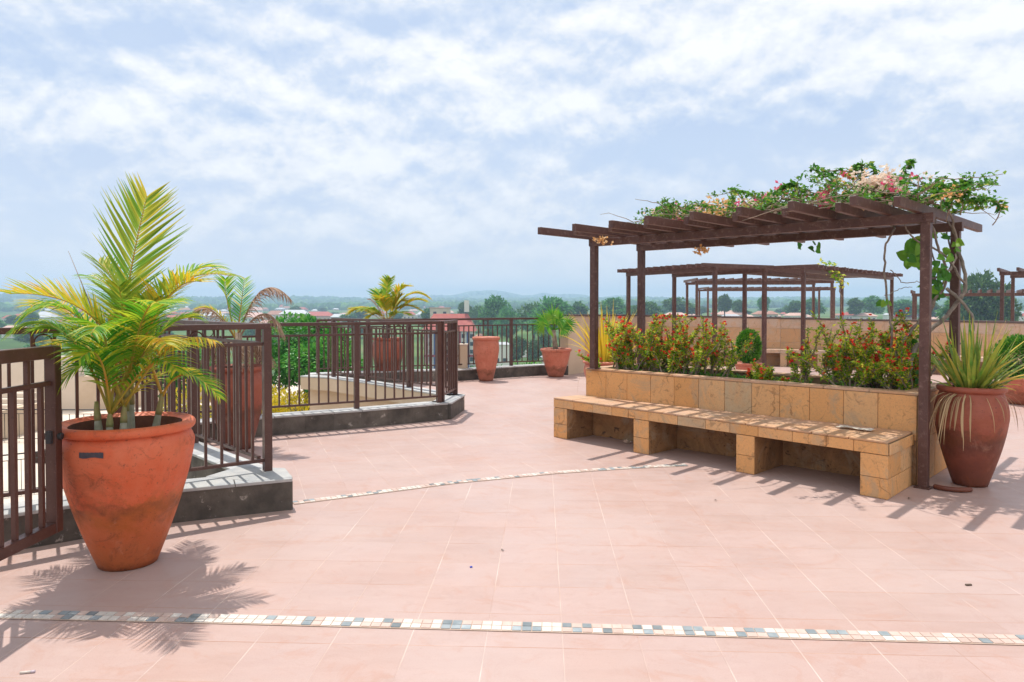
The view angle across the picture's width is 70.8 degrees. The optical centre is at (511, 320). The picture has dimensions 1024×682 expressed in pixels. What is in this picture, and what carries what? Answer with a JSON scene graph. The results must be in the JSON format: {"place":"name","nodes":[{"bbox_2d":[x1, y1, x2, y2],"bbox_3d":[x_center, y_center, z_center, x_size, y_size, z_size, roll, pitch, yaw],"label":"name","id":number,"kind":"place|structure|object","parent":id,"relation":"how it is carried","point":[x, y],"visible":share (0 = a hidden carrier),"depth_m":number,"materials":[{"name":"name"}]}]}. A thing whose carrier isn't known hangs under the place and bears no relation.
{"place":"outdoors","nodes":[
{"label":"outdoors","id":0,"kind":"place"},
{"bbox_2d":[2,392,44,439],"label":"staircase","id":1,"kind":"structure","parent":0,"point":[20,422],"depth_m":25.73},
{"bbox_2d":[2,356,83,410],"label":"wall","id":2,"kind":"structure","parent":0,"point":[68,396],"depth_m":31.62,"materials":[{"name":"paint"}]},
{"bbox_2d":[310,390,401,409],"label":"building wall","id":3,"kind":"structure","parent":0,"point":[323,396],"depth_m":13.97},
{"bbox_2d":[0,364,1023,681],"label":"floor","id":4,"kind":"structure","parent":0,"point":[708,540],"depth_m":4.34,"materials":[{"name":"tile"}]},
{"bbox_2d":[62,411,195,571],"bbox_3d":[-2.394,1.060,4.483,0.788,0.886,0.788,0,1,0],"label":"terracotta pot","id":5,"kind":"object","parent":4,"relation":"on","point":[123,489],"visible":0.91,"depth_m":4.24,"materials":[{"name":"ceramic"}]},
{"bbox_2d":[0,172,245,429],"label":"palm","id":6,"kind":"object","parent":5,"relation":"on","point":[136,310],"visible":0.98,"depth_m":4.34,"materials":[{"name":"green plant"}]},
{"bbox_2d":[4,467,292,548],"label":"kerb","id":7,"kind":"structure","parent":4,"relation":"on","point":[237,491],"depth_m":5.46,"materials":[{"name":"concrete"}]},
{"bbox_2d":[0,323,272,496],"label":"railing","id":8,"kind":"object","parent":7,"relation":"on","point":[266,460],"visible":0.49,"depth_m":5.65,"materials":[{"name":"metal"}]},
{"bbox_2d":[187,442,261,478],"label":"kerb","id":9,"kind":"structure","parent":4,"relation":"on","point":[213,456],"depth_m":6.48,"materials":[{"name":"concrete"}]},
{"bbox_2d":[144,319,262,458],"bbox_3d":[-3.070,0.602,7.004,0.093,1.205,2.878,-1,2,-44],"label":"railing","id":10,"kind":"object","parent":9,"relation":"on","point":[194,395],"visible":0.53,"depth_m":6.71,"materials":[{"name":"metal"}]},
{"bbox_2d":[209,364,261,450],"bbox_3d":[-3.079,0.965,8.076,0.610,0.926,0.610,0,1,0],"label":"terracotta pot","id":11,"kind":"object","parent":4,"relation":"on","point":[257,389],"visible":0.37,"depth_m":7.91,"materials":[{"name":"ceramic"}]},
{"bbox_2d":[188,274,294,372],"bbox_3d":[-3.047,0.057,8.075,1.052,1.155,0.852,-1,1,-32],"label":"palm","id":12,"kind":"object","parent":11,"relation":"on","point":[237,335],"visible":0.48,"depth_m":8.00,"materials":[{"name":"green plant"}]},
{"bbox_2d":[199,401,447,441],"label":"kerb","id":13,"kind":"structure","parent":4,"relation":"on","point":[295,422],"depth_m":9.36,"materials":[{"name":"concrete"}]},
{"bbox_2d":[141,321,441,414],"bbox_3d":[-2.640,0.596,9.220,3.757,1.145,0.083,-1,1,-29],"label":"railing","id":14,"kind":"object","parent":13,"relation":"on","point":[257,336],"visible":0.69,"depth_m":9.51,"materials":[{"name":"metal"}]},
{"bbox_2d":[300,375,462,403],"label":"kerb","id":15,"kind":"structure","parent":4,"relation":"on","point":[342,386],"depth_m":12.73,"materials":[{"name":"paint"}]},
{"bbox_2d":[331,318,452,393],"bbox_3d":[-2.171,0.537,12.487,0.108,1.125,3.679,-1,2,-43],"label":"railing","id":16,"kind":"object","parent":15,"relation":"on","point":[334,329],"visible":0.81,"depth_m":12.57,"materials":[{"name":"metal"}]},
{"bbox_2d":[310,364,567,382],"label":"kerb","id":17,"kind":"structure","parent":4,"relation":"on","point":[471,373],"depth_m":15.64,"materials":[{"name":"concrete"}]},
{"bbox_2d":[373,337,401,370],"bbox_3d":[-2.622,0.817,15.202,0.670,0.926,0.670,0,1,0],"label":"terracotta pot","id":18,"kind":"object","parent":17,"relation":"on","point":[381,343],"visible":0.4,"depth_m":14.94,"materials":[{"name":"ceramic"}]},
{"bbox_2d":[345,274,430,332],"bbox_3d":[-2.619,-0.241,15.093,1.870,1.462,1.183,0,1,0],"label":"palm","id":19,"kind":"object","parent":18,"relation":"on","point":[384,300],"visible":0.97,"depth_m":15.05,"materials":[{"name":"green plant"}]},
{"bbox_2d":[316,317,559,373],"bbox_3d":[-1.329,0.491,15.580,5.664,1.090,0.296,-1,1,-26],"label":"railing","id":20,"kind":"object","parent":17,"relation":"on","point":[510,325],"visible":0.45,"depth_m":15.82,"materials":[{"name":"metal"}]},
{"bbox_2d":[458,343,467,368],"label":"pier","id":21,"kind":"structure","parent":17,"relation":"on","point":[464,355],"depth_m":15.60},
{"bbox_2d":[434,394,464,418],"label":"kerb","id":22,"kind":"structure","parent":4,"relation":"on","point":[456,404],"depth_m":10.56,"materials":[{"name":"concrete"}]},
{"bbox_2d":[441,320,457,401],"bbox_3d":[-0.930,0.566,10.639,0.068,1.145,0.940,0,1,8],"label":"railing","id":23,"kind":"object","parent":22,"relation":"on","point":[449,360],"visible":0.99,"depth_m":10.69,"materials":[{"name":"metal"}]},
{"bbox_2d":[472,336,499,380],"bbox_3d":[-0.552,0.808,15.354,0.600,0.936,0.600,0,1,0],"label":"terracotta pot","id":24,"kind":"object","parent":4,"relation":"on","point":[486,351],"visible":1,"depth_m":15.15,"materials":[{"name":"ceramic"}]},
{"bbox_2d":[293,464,687,503],"bbox_3d":[-0.045,1.458,6.617,3.806,0.006,0.282,0,1,-22],"label":"paving band","id":25,"kind":"object","parent":4,"relation":"on","point":[454,482],"visible":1,"depth_m":6.57,"materials":[{"name":"white tile"}]},
{"bbox_2d":[0,609,1023,644],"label":"paving band","id":26,"kind":"object","parent":4,"relation":"on","point":[927,637],"visible":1,"depth_m":3.58,"materials":[{"name":"multicoloured tile"}]},
{"bbox_2d":[540,347,571,376],"bbox_3d":[0.991,0.940,16.251,0.710,0.636,0.710,0,1,0],"label":"terracotta pot","id":27,"kind":"object","parent":4,"relation":"on","point":[555,362],"visible":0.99,"depth_m":16.03,"materials":[{"name":"ceramic"}]},
{"bbox_2d":[531,304,578,348],"bbox_3d":[0.948,0.167,15.974,1.184,1.173,0.661,0,1,0],"label":"fan palm","id":28,"kind":"object","parent":27,"relation":"on","point":[557,318],"visible":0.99,"depth_m":16.16,"materials":[{"name":"green plant"}]},
{"bbox_2d":[582,360,615,376],"bbox_3d":[1.686,1.019,12.924,0.840,0.616,0.840,0,1,0],"label":"terracotta pot","id":29,"kind":"object","parent":4,"relation":"on","point":[587,364],"visible":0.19,"depth_m":12.63,"materials":[{"name":"ceramic"}]},
{"bbox_2d":[561,299,636,389],"bbox_3d":[1.740,0.463,12.999,1.552,1.720,1.649,0,1,16],"label":"sword plant","id":30,"kind":"object","parent":29,"relation":"on","point":[604,354],"visible":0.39,"depth_m":12.80,"materials":[{"name":"yellow plant"}]},
{"bbox_2d":[617,263,773,367],"bbox_3d":[4.189,0.006,16.751,2.122,2.491,3.091,-1,1,-28],"label":"pergola","id":31,"kind":"object","parent":4,"relation":"on","point":[714,270],"visible":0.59,"depth_m":15.79,"materials":[{"name":"brown wood"}]},
{"bbox_2d":[554,395,913,499],"bbox_3d":[2.054,1.201,7.575,0.682,0.483,3.871,-1,2,-42],"label":"bench","id":32,"kind":"object","parent":4,"relation":"on","point":[885,464],"visible":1,"depth_m":6.93,"materials":[{"name":"stone"}]},
{"bbox_2d":[735,361,762,370],"bbox_3d":[4.338,1.043,13.225,0.500,0.556,0.500,0,1,0],"label":"terracotta pot","id":33,"kind":"object","parent":4,"relation":"on","point":[740,365],"visible":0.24,"depth_m":13.04,"materials":[{"name":"ceramic"}]},
{"bbox_2d":[735,328,762,362],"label":"topiary","id":34,"kind":"object","parent":33,"relation":"on","point":[742,336],"visible":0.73,"depth_m":13.10,"materials":[{"name":"green plant"}]},
{"bbox_2d":[538,195,981,489],"bbox_3d":[2.760,0.187,8.046,3.778,2.491,3.286,1,2,44],"label":"pergola","id":35,"kind":"object","parent":4,"relation":"on","point":[801,223],"visible":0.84,"depth_m":7.08,"materials":[{"name":"brown wood"}]},
{"bbox_2d":[585,364,946,484],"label":"planter wall","id":36,"kind":"structure","parent":4,"relation":"on","point":[878,407],"depth_m":7.34,"materials":[{"name":"stone"}]},
{"bbox_2d":[575,316,663,370],"bbox_3d":[1.461,0.309,8.942,1.189,0.746,0.709,1,2,40],"label":"flowering shrub","id":37,"kind":"object","parent":36,"relation":"on","point":[619,353],"visible":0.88,"depth_m":8.89,"materials":[{"name":"green plant"}]},
{"bbox_2d":[614,313,707,372],"bbox_3d":[1.774,0.288,8.863,1.057,0.790,0.943,0,1,0],"label":"flowering shrub","id":38,"kind":"object","parent":36,"relation":"on","point":[650,361],"visible":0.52,"depth_m":8.80,"materials":[{"name":"green plant"}]},
{"bbox_2d":[644,321,714,374],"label":"flowering shrub","id":39,"kind":"object","parent":36,"relation":"on","point":[674,359],"visible":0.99,"depth_m":8.41,"materials":[{"name":"green plant"}]},
{"bbox_2d":[695,315,732,375],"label":"flowering shrub","id":40,"kind":"object","parent":36,"relation":"on","point":[712,355],"visible":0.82,"depth_m":8.36,"materials":[{"name":"green plant"}]},
{"bbox_2d":[719,331,759,376],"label":"flowering shrub","id":41,"kind":"object","parent":36,"relation":"on","point":[731,362],"visible":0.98,"depth_m":8.13,"materials":[{"name":"green plant"}]},
{"bbox_2d":[612,365,910,389],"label":"soil","id":42,"kind":"structure","parent":36,"relation":"on","point":[733,375],"depth_m":8.24,"materials":[{"name":"soil"}]},
{"bbox_2d":[746,358,794,381],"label":"flowering shrub","id":43,"kind":"object","parent":36,"relation":"on","point":[762,372],"visible":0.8,"depth_m":7.58,"materials":[{"name":"green plant"}]},
{"bbox_2d":[593,158,1008,386],"bbox_3d":[2.851,-0.442,7.566,2.967,2.248,4.130,-1,2,-43],"label":"flowering vine","id":44,"kind":"object","parent":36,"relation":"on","point":[884,188],"visible":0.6,"depth_m":6.76,"materials":[{"name":"green plant"}]},
{"bbox_2d":[783,324,825,382],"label":"flowering shrub","id":45,"kind":"object","parent":36,"relation":"on","point":[806,372],"visible":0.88,"depth_m":7.40,"materials":[{"name":"green plant"}]},
{"bbox_2d":[810,310,871,383],"bbox_3d":[3.305,0.300,7.365,0.439,0.825,0.912,0,1,0],"label":"flowering shrub","id":46,"kind":"object","parent":36,"relation":"on","point":[828,340],"visible":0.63,"depth_m":7.38,"materials":[{"name":"green plant"}]},
{"bbox_2d":[786,312,907,387],"bbox_3d":[3.371,0.313,7.121,0.688,0.811,1.137,-1,1,-35],"label":"flowering shrub","id":47,"kind":"object","parent":36,"relation":"on","point":[860,378],"visible":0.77,"depth_m":7.10,"materials":[{"name":"green plant"}]},
{"bbox_2d":[851,323,918,389],"bbox_3d":[3.581,0.368,6.851,0.679,0.710,0.734,0,1,0],"label":"flowering shrub","id":48,"kind":"object","parent":36,"relation":"on","point":[899,373],"visible":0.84,"depth_m":6.77,"materials":[{"name":"green plant"}]},
{"bbox_2d":[836,307,951,389],"bbox_3d":[3.764,0.290,7.207,0.949,0.853,0.903,0,1,11],"label":"flowering shrub","id":49,"kind":"object","parent":36,"relation":"on","point":[885,337],"visible":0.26,"depth_m":6.98,"materials":[{"name":"green plant"}]},
{"bbox_2d":[560,314,1023,374],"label":"parapet wall","id":50,"kind":"structure","parent":4,"relation":"on","point":[783,332],"depth_m":18.61,"materials":[{"name":"paint"}]},
{"bbox_2d":[742,264,902,372],"bbox_3d":[8.031,-0.030,18.460,2.025,2.491,6.474,1,2,43],"label":"pergola","id":51,"kind":"object","parent":4,"relation":"on","point":[812,271],"visible":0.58,"depth_m":16.70,"materials":[{"name":"brown wood"}]},
{"bbox_2d":[817,258,848,356],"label":"climbing plant","id":52,"kind":"object","parent":51,"relation":"attached to","point":[838,278],"visible":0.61,"depth_m":16.98,"materials":[{"name":"green plant"}]},
{"bbox_2d":[633,348,1019,367],"bbox_3d":[7.758,1.008,17.613,9.725,0.450,2.495,1,1,27],"label":"ledge bench","id":53,"kind":"object","parent":4,"relation":"on","point":[783,362],"visible":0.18,"depth_m":18.84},
{"bbox_2d":[933,484,972,492],"bbox_3d":[3.803,1.449,6.210,0.301,0.044,0.102,1,1,23],"label":"saucer piece","id":54,"kind":"object","parent":4,"relation":"on","point":[953,489],"visible":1,"depth_m":6.17,"materials":[{"name":"ceramic"}]},
{"bbox_2d":[934,382,1009,487],"bbox_3d":[4.105,1.019,6.446,0.579,0.886,0.579,0,1,0],"label":"terracotta pot","id":55,"kind":"object","parent":4,"relation":"on","point":[974,463],"visible":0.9,"depth_m":6.25,"materials":[{"name":"ceramic"}]},
{"bbox_2d":[907,310,1023,449],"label":"sword plant","id":56,"kind":"object","parent":55,"relation":"on","point":[966,373],"visible":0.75,"depth_m":6.30,"materials":[{"name":"green plant"}]},
{"bbox_2d":[1000,377,1023,404],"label":"terracotta pot","id":57,"kind":"object","parent":4,"relation":"on","point":[1018,399],"visible":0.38,"depth_m":11.55,"materials":[{"name":"ceramic"}]},
{"bbox_2d":[991,334,1023,377],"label":"round bush","id":58,"kind":"object","parent":57,"relation":"on","point":[1012,338],"visible":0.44,"depth_m":11.60,"materials":[{"name":"green plant"}]},
{"bbox_3d":[-2.600,0.800,2.927,0.160,1.482,0.160,0,1,0],"label":"gate post","id":59,"kind":"object","parent":4,"relation":"on","visible":0},
{"bbox_2d":[0,345,63,560],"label":"gate","id":60,"kind":"structure","parent":59,"relation":"attached to","point":[49,446],"depth_m":3.94,"materials":[{"name":"metal"}]},
{"bbox_2d":[0,290,1023,374],"bbox_3d":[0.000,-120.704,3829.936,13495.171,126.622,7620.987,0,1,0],"label":"ground","id":61,"kind":"structure","parent":0,"point":[7,343],"depth_m":429.08,"materials":[{"name":"plant"}]},
{"bbox_2d":[19,311,39,323],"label":"town tree","id":62,"kind":"object","parent":61,"relation":"on","point":[35,314],"visible":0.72,"depth_m":418.33,"materials":[{"name":"green plant"}]},
{"bbox_2d":[11,333,51,343],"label":"town tree","id":63,"kind":"object","parent":61,"relation":"on","point":[25,338],"visible":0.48,"depth_m":305.45,"materials":[{"name":"green plant"}]},
{"bbox_2d":[28,312,62,325],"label":"house","id":64,"kind":"structure","parent":61,"relation":"on","point":[46,315],"depth_m":516.80,"materials":[{"name":"white concrete"}]},
{"bbox_2d":[233,312,266,321],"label":"house","id":65,"kind":"structure","parent":61,"relation":"on","point":[249,319],"depth_m":632.15,"materials":[{"name":"white concrete"}]},
{"bbox_2d":[279,310,309,322],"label":"house","id":66,"kind":"structure","parent":61,"relation":"on","point":[294,311],"depth_m":515.74,"materials":[{"name":"white concrete"}]},
{"bbox_2d":[309,312,332,321],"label":"house","id":67,"kind":"structure","parent":61,"relation":"on","point":[323,315],"depth_m":593.95,"materials":[{"name":"red tile"}]},
{"bbox_2d":[429,307,450,317],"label":"apartment block","id":68,"kind":"structure","parent":61,"relation":"on","point":[440,310],"depth_m":297.54,"materials":[{"name":"white concrete"}]},
{"bbox_2d":[422,300,476,368],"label":"apartment block","id":69,"kind":"structure","parent":61,"relation":"on","point":[466,309],"depth_m":240.35,"materials":[{"name":"white concrete"}]},
{"bbox_2d":[469,305,484,331],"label":"town tree","id":70,"kind":"object","parent":61,"relation":"on","point":[473,312],"visible":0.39,"depth_m":398.07,"materials":[{"name":"green plant"}]},
{"bbox_2d":[476,294,509,332],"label":"town tree","id":71,"kind":"object","parent":61,"relation":"on","point":[493,306],"visible":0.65,"depth_m":327.11,"materials":[{"name":"green plant"}]},
{"bbox_2d":[497,342,508,365],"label":"house","id":72,"kind":"structure","parent":61,"relation":"on","point":[504,354],"depth_m":208.81,"materials":[{"name":"white concrete"}]},
{"bbox_2d":[493,304,521,341],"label":"town tree","id":73,"kind":"object","parent":61,"relation":"on","point":[507,312],"visible":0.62,"depth_m":308.00,"materials":[{"name":"green plant"}]},
{"bbox_2d":[0,291,1023,311],"bbox_3d":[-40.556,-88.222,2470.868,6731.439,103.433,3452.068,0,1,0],"label":"woods","id":74,"kind":"object","parent":61,"relation":"on","point":[306,301],"visible":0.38,"depth_m":1877.78,"materials":[{"name":"green plant"}]},
{"bbox_2d":[513,335,526,364],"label":"town tree","id":75,"kind":"object","parent":61,"relation":"on","point":[518,347],"visible":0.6,"depth_m":233.83,"materials":[{"name":"green plant"}]},
{"bbox_2d":[516,301,538,342],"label":"town tree","id":76,"kind":"object","parent":61,"relation":"on","point":[524,314],"visible":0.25,"depth_m":328.10,"materials":[{"name":"green plant"}]},
{"bbox_2d":[526,338,541,363],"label":"town tree","id":77,"kind":"object","parent":61,"relation":"on","point":[535,350],"visible":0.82,"depth_m":221.24,"materials":[{"name":"green plant"}]},
{"bbox_2d":[539,333,550,347],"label":"town tree","id":78,"kind":"object","parent":61,"relation":"on","point":[545,340],"visible":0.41,"depth_m":238.89,"materials":[{"name":"green plant"}]},
{"bbox_2d":[523,295,573,345],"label":"town tree","id":79,"kind":"object","parent":61,"relation":"on","point":[560,303],"visible":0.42,"depth_m":296.65,"materials":[{"name":"green plant"}]},
{"bbox_2d":[572,300,589,313],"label":"town tree","id":80,"kind":"object","parent":61,"relation":"on","point":[580,307],"visible":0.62,"depth_m":357.12,"materials":[{"name":"green plant"}]},
{"bbox_2d":[598,297,631,314],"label":"town tree","id":81,"kind":"object","parent":61,"relation":"on","point":[608,306],"visible":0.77,"depth_m":347.52,"materials":[{"name":"green plant"}]},
{"bbox_2d":[631,300,664,314],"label":"town tree","id":82,"kind":"object","parent":61,"relation":"on","point":[652,309],"visible":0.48,"depth_m":336.75,"materials":[{"name":"green plant"}]},
{"bbox_2d":[661,296,694,314],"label":"town tree","id":83,"kind":"object","parent":61,"relation":"on","point":[680,305],"visible":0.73,"depth_m":415.90,"materials":[{"name":"green plant"}]},
{"bbox_2d":[717,293,732,315],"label":"town tree","id":84,"kind":"object","parent":61,"relation":"on","point":[724,300],"visible":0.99,"depth_m":398.27,"materials":[{"name":"green plant"}]},
{"bbox_2d":[752,311,777,316],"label":"house","id":85,"kind":"structure","parent":61,"relation":"on","point":[769,314],"depth_m":456.61,"materials":[{"name":"white paint"}]},
{"bbox_2d":[782,300,806,312],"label":"town tree","id":86,"kind":"object","parent":61,"relation":"on","point":[794,307],"visible":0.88,"depth_m":428.00,"materials":[{"name":"green plant"}]},
{"bbox_2d":[799,298,827,314],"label":"town tree","id":87,"kind":"object","parent":61,"relation":"on","point":[809,304],"visible":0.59,"depth_m":396.99,"materials":[{"name":"green plant"}]},
{"bbox_2d":[846,297,865,314],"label":"town tree","id":88,"kind":"object","parent":61,"relation":"on","point":[856,305],"visible":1,"depth_m":377.71,"materials":[{"name":"green plant"}]},
{"bbox_2d":[851,313,876,318],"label":"house","id":89,"kind":"structure","parent":61,"relation":"on","point":[862,316],"depth_m":377.36,"materials":[{"name":"white paint"}]},
{"bbox_2d":[862,295,884,314],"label":"town tree","id":90,"kind":"object","parent":61,"relation":"on","point":[871,300],"visible":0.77,"depth_m":388.35,"materials":[{"name":"green plant"}]},
{"bbox_2d":[886,299,918,316],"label":"town tree","id":91,"kind":"object","parent":61,"relation":"on","point":[903,304],"visible":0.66,"depth_m":357.51,"materials":[{"name":"green plant"}]},
{"bbox_2d":[934,296,976,319],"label":"town tree","id":92,"kind":"object","parent":61,"relation":"on","point":[941,312],"visible":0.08,"depth_m":191.07,"materials":[{"name":"green plant"}]},
{"bbox_2d":[947,268,1010,320],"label":"town tree","id":93,"kind":"object","parent":61,"relation":"on","point":[975,283],"visible":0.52,"depth_m":167.71,"materials":[{"name":"green plant"}]},
{"bbox_2d":[980,288,1023,320],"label":"town tree","id":94,"kind":"object","parent":61,"relation":"on","point":[995,303],"visible":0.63,"depth_m":163.63,"materials":[{"name":"green plant"}]},
{"bbox_3d":[-32.450,13.813,28.544,55.100,18.390,39.100,0,1,0],"label":"building wall","id":95,"kind":"object","parent":61,"relation":"on","visible":0},
{"bbox_2d":[3,375,303,503],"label":"terrace","id":96,"kind":"structure","parent":95,"relation":"on","point":[65,414],"depth_m":22.27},
{"bbox_2d":[2,409,186,438],"bbox_3d":[-18.499,3.543,24.489,15.050,1.094,0.172,0,1,1],"label":"railing","id":97,"kind":"object","parent":96,"relation":"on","point":[44,413],"visible":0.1,"depth_m":24.43,"materials":[{"name":"metal"}]},
{"bbox_2d":[79,376,209,410],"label":"wall","id":98,"kind":"structure","parent":96,"relation":"on","point":[87,394],"depth_m":31.75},
{"bbox_2d":[35,405,302,462],"bbox_3d":[-9.950,3.923,25.337,8.100,0.300,11.500,0,1,0],"label":"soil bed","id":99,"kind":"object","parent":96,"relation":"on","point":[36,459],"depth_m":28.48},
{"bbox_2d":[138,347,215,409],"bbox_3d":[-12.454,2.489,27.120,3.534,3.504,3.141,0,1,0],"label":"garden tree","id":100,"kind":"object","parent":99,"relation":"on","point":[181,376],"visible":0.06,"depth_m":26.50,"materials":[{"name":"green plant"}]},
{"bbox_2d":[163,379,211,418],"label":"yellow bush","id":101,"kind":"object","parent":99,"relation":"on","point":[186,399],"visible":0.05,"depth_m":24.56,"materials":[{"name":"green plant"}]},
{"bbox_2d":[211,385,307,417],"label":"yellow bush","id":102,"kind":"object","parent":99,"relation":"on","point":[274,389],"visible":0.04,"depth_m":24.70,"materials":[{"name":"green plant"}]},
{"bbox_2d":[272,387,309,412],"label":"yellow bush","id":103,"kind":"object","parent":99,"relation":"on","point":[295,402],"visible":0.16,"depth_m":24.18,"materials":[{"name":"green plant"}]},
{"bbox_2d":[249,310,350,409],"bbox_3d":[-8.055,1.911,27.569,4.403,4.643,3.563,0,1,0],"label":"garden tree","id":104,"kind":"object","parent":99,"relation":"on","point":[302,318],"visible":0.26,"depth_m":27.07,"materials":[{"name":"green plant"}]},
{"bbox_2d":[280,336,362,398],"bbox_3d":[-6.625,2.364,25.565,3.194,3.820,3.064,0,1,0],"label":"garden tree","id":105,"kind":"object","parent":99,"relation":"on","point":[303,349],"visible":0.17,"depth_m":25.10,"materials":[{"name":"green plant"}]},
{"bbox_2d":[0,0,1023,298],"label":"sky","id":106,"kind":"structure","parent":0,"point":[316,148],"materials":[{"name":"blue"}]},
{"bbox_2d":[683,278,833,317],"bbox_3d":[8.177,-0.147,24.101,4.453,2.491,2.279,0,1,3],"label":"pergola","id":107,"kind":"object","parent":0,"point":[696,282],"visible":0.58,"depth_m":23.36,"materials":[{"name":"brown wood"}]},
{"bbox_2d":[698,287,835,317],"bbox_3d":[12.271,-0.375,35.002,6.050,2.491,2.469,0,1,2],"label":"pergola","id":108,"kind":"object","parent":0,"point":[818,289],"visible":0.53,"depth_m":34.29,"materials":[{"name":"brown wood"}]},
{"bbox_2d":[910,289,1023,319],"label":"pergola","id":109,"kind":"object","parent":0,"point":[1020,292],"visible":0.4,"depth_m":23.88,"materials":[{"name":"brown wood"}]},
{"bbox_2d":[997,267,1023,320],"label":"pergola","id":110,"kind":"object","parent":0,"point":[1018,272],"visible":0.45,"depth_m":17.18,"materials":[{"name":"brown wood"}]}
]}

